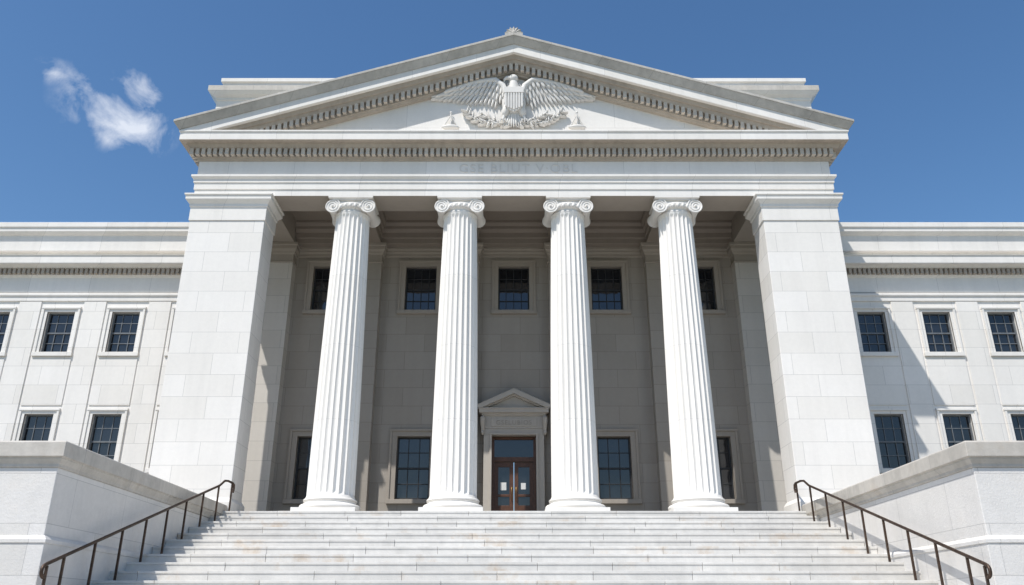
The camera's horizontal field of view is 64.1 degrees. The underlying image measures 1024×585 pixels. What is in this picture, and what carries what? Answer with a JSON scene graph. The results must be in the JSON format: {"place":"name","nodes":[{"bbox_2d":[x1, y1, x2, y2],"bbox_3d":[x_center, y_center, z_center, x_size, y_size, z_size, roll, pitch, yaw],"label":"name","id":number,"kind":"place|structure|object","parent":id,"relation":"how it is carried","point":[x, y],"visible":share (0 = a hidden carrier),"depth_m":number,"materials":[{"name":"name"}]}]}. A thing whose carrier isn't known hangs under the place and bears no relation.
{"place":"outdoors","nodes":[
{"label":"outdoors","id":0,"kind":"place"},
{"bbox_2d":[0,0,1023,221],"label":"sky","id":1,"kind":"structure","parent":0,"point":[92,92],"materials":[{"name":"blue"}]},
{"bbox_2d":[270,258,757,510],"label":"portico wall","id":2,"kind":"structure","parent":0,"point":[513,350],"depth_m":31.64,"materials":[{"name":"beige stone"}]},
{"bbox_2d":[298,242,728,266],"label":"portico mouldings","id":3,"kind":"object","parent":2,"relation":"attached to","point":[380,252],"visible":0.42,"depth_m":33.39,"materials":[{"name":"white stone"}]},
{"bbox_2d":[273,196,754,241],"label":"architrave beams","id":4,"kind":"structure","parent":3,"relation":"attached to","point":[285,229],"depth_m":30.09,"materials":[{"name":"white stone"}]},
{"bbox_2d":[179,130,848,240],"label":"entablature","id":5,"kind":"structure","parent":4,"relation":"on","point":[452,179],"depth_m":29.56,"materials":[{"name":"white stone"}]},
{"bbox_2d":[208,78,818,107],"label":"attic block","id":6,"kind":"structure","parent":5,"relation":"on","point":[223,98],"depth_m":35.76,"materials":[{"name":"white stone"}]},
{"bbox_2d":[208,85,818,89],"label":"attic cornice","id":7,"kind":"structure","parent":6,"relation":"attached to","point":[290,87],"depth_m":35.56,"materials":[{"name":"white stone"}]},
{"bbox_2d":[179,139,848,165],"bbox_3d":[0.070,-4.420,31.613,24.196,0.567,4.618,0,-22,0],"label":"cornice bed moulding","id":8,"kind":"object","parent":5,"relation":"on","point":[837,145],"visible":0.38,"depth_m":29.78,"materials":[{"name":"stone"}]},
{"bbox_2d":[189,63,835,166],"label":"dentils","id":9,"kind":"object","parent":8,"relation":"attached to","point":[209,152],"visible":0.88,"depth_m":29.84,"materials":[{"name":"stone"}]},
{"bbox_2d":[181,44,846,129],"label":"raking cornice","id":10,"kind":"structure","parent":5,"relation":"on","point":[489,55],"depth_m":30.39,"materials":[{"name":"white stone"}]},
{"bbox_2d":[173,33,853,129],"bbox_3d":[0.070,-7.040,32.520,24.640,4.165,4.800,0,-22,0],"label":"pediment sima","id":11,"kind":"object","parent":10,"relation":"on","point":[200,118],"visible":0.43,"depth_m":30.33,"materials":[{"name":"stone"}]},
{"bbox_2d":[505,27,522,34],"bbox_3d":[0.070,-9.900,31.311,0.680,0.440,0.410,0,-22,0],"label":"acroterion","id":12,"kind":"object","parent":11,"relation":"on","point":[513,30],"visible":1,"depth_m":31.15,"materials":[{"name":"stone"}]},
{"bbox_2d":[222,54,805,129],"bbox_3d":[0.070,-6.626,32.548,22.140,3.476,4.440,0,-22,0],"label":"raking bed moulding","id":13,"kind":"object","parent":10,"relation":"attached to","point":[276,120],"visible":0.23,"depth_m":30.64,"materials":[{"name":"white stone"}]},
{"bbox_2d":[316,79,711,129],"bbox_3d":[0.070,-6.919,31.104,18.800,3.050,0.380,0,-22,0],"label":"tympanum","id":14,"kind":"object","parent":5,"relation":"on","point":[596,114],"visible":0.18,"depth_m":30.75,"materials":[{"name":"stone"}]},
{"bbox_2d":[431,74,595,129],"bbox_3d":[0.053,-7.155,30.824,6.220,2.347,0.635,0,-22,0],"label":"eagle relief","id":15,"kind":"object","parent":14,"relation":"attached to","point":[514,96],"visible":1,"depth_m":30.90,"materials":[{"name":"stone"}]},
{"bbox_2d":[459,164,576,172],"bbox_3d":[0.230,-4.526,29.804,4.300,0.350,0.024,0,-22,0],"label":"frieze inscription","id":16,"kind":"object","parent":5,"relation":"attached to","point":[512,168],"visible":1,"depth_m":29.79,"materials":[{"name":"stone"}]},
{"bbox_2d":[282,260,745,503],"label":"portico window surrounds","id":17,"kind":"object","parent":2,"relation":"attached to","point":[395,434],"visible":0.62,"depth_m":32.39,"materials":[{"name":"beige stone"}]},
{"bbox_2d":[293,268,734,498],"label":"portico window sashes","id":18,"kind":"object","parent":17,"relation":"in","point":[513,301],"visible":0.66,"depth_m":32.82,"materials":[{"name":"black metal"}]},
{"bbox_2d":[295,270,732,497],"bbox_3d":[0.070,3.334,31.748,16.200,9.250,0.024,0,-22,0],"label":"portico window glass","id":19,"kind":"object","parent":18,"relation":"in","point":[613,448],"visible":0.56,"depth_m":30.79,"materials":[{"name":"glass"}]},
{"bbox_2d":[355,263,673,510],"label":"portico pilasters","id":20,"kind":"object","parent":2,"relation":"attached to","point":[652,271],"visible":0.23,"depth_m":31.14,"materials":[{"name":"white stone"}]},
{"bbox_2d":[291,211,736,246],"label":"portico ceiling","id":21,"kind":"structure","parent":0,"point":[513,229],"depth_m":33.17,"materials":[{"name":"white stone"}]},
{"label":"plaza pavement","id":22,"kind":"structure","parent":0,"visible":0},
{"bbox_2d":[0,468,208,584],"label":"stone cheek wall","id":23,"kind":"structure","parent":22,"relation":"on","point":[59,503],"depth_m":16.51,"materials":[{"name":"stone"}]},
{"bbox_2d":[0,535,145,558],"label":"wall band","id":24,"kind":"object","parent":23,"relation":"attached to","point":[45,539],"depth_m":16.04,"materials":[{"name":"stone"}]},
{"bbox_2d":[0,441,226,517],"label":"wall coping","id":25,"kind":"object","parent":23,"relation":"on","point":[73,458],"depth_m":17.45,"materials":[{"name":"stone"}]},
{"bbox_2d":[149,221,879,501],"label":"corner piers","id":26,"kind":"structure","parent":22,"relation":"on","point":[824,424],"depth_m":27.19,"materials":[{"name":"white stone"}]},
{"bbox_2d":[185,193,842,510],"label":"pier mouldings","id":27,"kind":"object","parent":26,"relation":"attached to","point":[759,210],"visible":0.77,"depth_m":29.15,"materials":[{"name":"white stone"}]},
{"bbox_2d":[92,511,937,584],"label":"stone staircase","id":28,"kind":"structure","parent":22,"relation":"on","point":[514,548],"depth_m":20.28,"materials":[{"name":"stone"}]},
{"bbox_2d":[39,480,234,584],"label":"handrail","id":29,"kind":"object","parent":28,"relation":"on","point":[43,577],"visible":0.98,"depth_m":18.57,"materials":[{"name":"brown metal"}]},
{"bbox_2d":[290,496,359,510],"bbox_3d":[-5.790,6.829,26.004,1.980,0.491,1.980,0,-22,0],"label":"column base","id":30,"kind":"object","parent":28,"relation":"on","point":[325,503],"visible":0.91,"depth_m":25.24,"materials":[{"name":"white stone"}]},
{"bbox_2d":[306,211,369,498],"bbox_3d":[-5.790,1.965,27.949,1.580,9.990,1.580,0,-22,0],"label":"column shaft","id":31,"kind":"object","parent":28,"relation":"on","point":[333,459],"visible":0.9,"depth_m":27.20,"materials":[{"name":"white stone"}]},
{"bbox_2d":[325,196,379,227],"bbox_3d":[-5.790,-2.923,29.904,1.795,0.638,1.484,0,-22,0],"label":"column capital","id":32,"kind":"object","parent":31,"relation":"on","point":[336,205],"visible":0.66,"depth_m":29.38,"materials":[{"name":"white stone"}]},
{"bbox_2d":[418,496,483,510],"bbox_3d":[-1.880,6.829,26.004,1.980,0.491,1.980,0,-22,0],"label":"column base","id":33,"kind":"object","parent":28,"relation":"on","point":[451,503],"visible":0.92,"depth_m":25.22,"materials":[{"name":"white stone"}]},
{"bbox_2d":[428,211,476,498],"bbox_3d":[-1.880,1.965,27.949,1.580,9.990,1.580,0,-22,0],"label":"column shaft","id":34,"kind":"object","parent":28,"relation":"on","point":[453,472],"visible":0.92,"depth_m":27.19,"materials":[{"name":"white stone"}]},
{"bbox_2d":[435,196,485,227],"bbox_3d":[-1.880,-2.923,29.904,1.795,0.638,1.484,0,-22,0],"label":"column capital","id":35,"kind":"object","parent":34,"relation":"on","point":[445,205],"visible":0.74,"depth_m":29.38,"materials":[{"name":"white stone"}]},
{"bbox_2d":[478,388,549,510],"bbox_3d":[0.070,6.043,30.172,2.720,5.047,0.584,0,-22,0],"label":"entrance surround","id":36,"kind":"object","parent":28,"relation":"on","point":[513,404],"visible":0.95,"depth_m":30.51,"materials":[{"name":"stone"}]},
{"bbox_2d":[491,437,535,510],"bbox_3d":[0.070,6.986,30.190,1.640,3.310,0.190,0,-22,0],"label":"door","id":37,"kind":"structure","parent":36,"relation":"in","point":[513,463],"depth_m":30.28,"materials":[{"name":"brown wood"}]},
{"bbox_2d":[500,482,525,489],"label":"door notices","id":38,"kind":"object","parent":37,"relation":"attached to","point":[503,485],"depth_m":30.12,"materials":[{"name":"white paper"}]},
{"bbox_2d":[496,420,531,424],"bbox_3d":[0.072,4.849,30.547,1.322,0.168,0.016,0,-22,0],"label":"door inscription","id":39,"kind":"object","parent":36,"relation":"attached to","point":[512,422],"depth_m":30.54,"materials":[{"name":"grey stone"}]},
{"bbox_2d":[550,211,598,498],"bbox_3d":[2.020,1.965,27.949,1.580,9.990,1.580,0,-22,0],"label":"column shaft","id":40,"kind":"object","parent":28,"relation":"on","point":[574,468],"visible":0.87,"depth_m":27.18,"materials":[{"name":"white stone"}]},
{"bbox_2d":[542,196,592,227],"bbox_3d":[2.020,-2.923,29.904,1.795,0.638,1.484,0,-22,0],"label":"column capital","id":41,"kind":"object","parent":40,"relation":"on","point":[553,205],"visible":0.73,"depth_m":29.38,"materials":[{"name":"white stone"}]},
{"bbox_2d":[545,496,609,511],"bbox_3d":[2.020,6.829,26.004,1.980,0.491,1.980,0,-22,0],"label":"column base","id":42,"kind":"object","parent":28,"relation":"on","point":[576,503],"visible":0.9,"depth_m":25.22,"materials":[{"name":"white stone"}]},
{"bbox_2d":[658,211,722,498],"bbox_3d":[5.930,1.965,27.949,1.580,9.990,1.580,0,-22,0],"label":"column shaft","id":43,"kind":"object","parent":28,"relation":"on","point":[694,459],"visible":0.89,"depth_m":27.20,"materials":[{"name":"white stone"}]},
{"bbox_2d":[647,196,702,227],"bbox_3d":[5.930,-2.923,29.904,1.795,0.638,1.484,0,-22,0],"label":"column capital","id":44,"kind":"object","parent":43,"relation":"on","point":[691,205],"visible":0.68,"depth_m":29.38,"materials":[{"name":"white stone"}]},
{"bbox_2d":[668,496,737,510],"bbox_3d":[5.930,6.829,26.004,1.980,0.491,1.980,0,-22,0],"label":"column base","id":45,"kind":"object","parent":28,"relation":"on","point":[702,503],"visible":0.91,"depth_m":25.24,"materials":[{"name":"white stone"}]},
{"bbox_2d":[793,480,991,584],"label":"handrail","id":46,"kind":"object","parent":28,"relation":"on","point":[988,573],"visible":0.98,"depth_m":18.60,"materials":[{"name":"brown metal"}]},
{"bbox_2d":[820,468,1023,584],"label":"stone cheek wall","id":47,"kind":"structure","parent":22,"relation":"on","point":[971,503],"depth_m":16.66,"materials":[{"name":"stone"}]},
{"bbox_2d":[801,441,1023,517],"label":"wall coping","id":48,"kind":"object","parent":47,"relation":"on","point":[956,458],"depth_m":17.62,"materials":[{"name":"stone"}]},
{"bbox_2d":[884,535,1023,558],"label":"wall band","id":49,"kind":"object","parent":47,"relation":"attached to","point":[985,539],"depth_m":16.18,"materials":[{"name":"stone"}]},
{"label":"ground","id":50,"kind":"structure","parent":0,"visible":0},
{"bbox_2d":[0,292,1023,473],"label":"wing walls","id":51,"kind":"structure","parent":50,"relation":"on","point":[854,304],"depth_m":31.32,"materials":[{"name":"white stone"}]},
{"bbox_2d":[0,302,1023,472],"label":"wing panels and surrounds","id":52,"kind":"object","parent":51,"relation":"attached to","point":[113,381],"visible":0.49,"depth_m":30.99,"materials":[{"name":"white stone"}]},
{"bbox_2d":[0,222,1023,301],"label":"wing entablature","id":53,"kind":"structure","parent":51,"relation":"on","point":[161,245],"depth_m":32.52,"materials":[{"name":"white stone"}]},
{"bbox_2d":[0,268,1023,274],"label":"wing dentils","id":54,"kind":"object","parent":53,"relation":"attached to","point":[172,271],"visible":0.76,"depth_m":32.40,"materials":[{"name":"white stone"}]},
{"bbox_2d":[0,313,1023,467],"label":"wing window sashes","id":55,"kind":"object","parent":51,"relation":"in","point":[865,323],"visible":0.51,"depth_m":31.70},
{"bbox_2d":[0,315,1023,466],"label":"wing window glass","id":56,"kind":"object","parent":55,"relation":"in","point":[887,423],"visible":0.44,"depth_m":31.65,"materials":[{"name":"blue glass"}]},
{"bbox_2d":[241,262,786,510],"bbox_3d":[0.070,5.895,30.491,23.000,14.900,1.000,0,-22,0],"label":"antae","id":57,"kind":"object","parent":50,"relation":"on","point":[764,442],"visible":0.25,"depth_m":30.88,"materials":[{"name":"stone"}]},
{"bbox_2d":[270,242,757,267],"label":"anta capitals","id":58,"kind":"object","parent":57,"relation":"on","point":[736,251],"visible":0.26,"depth_m":32.91,"materials":[{"name":"beige stone"}]}
]}

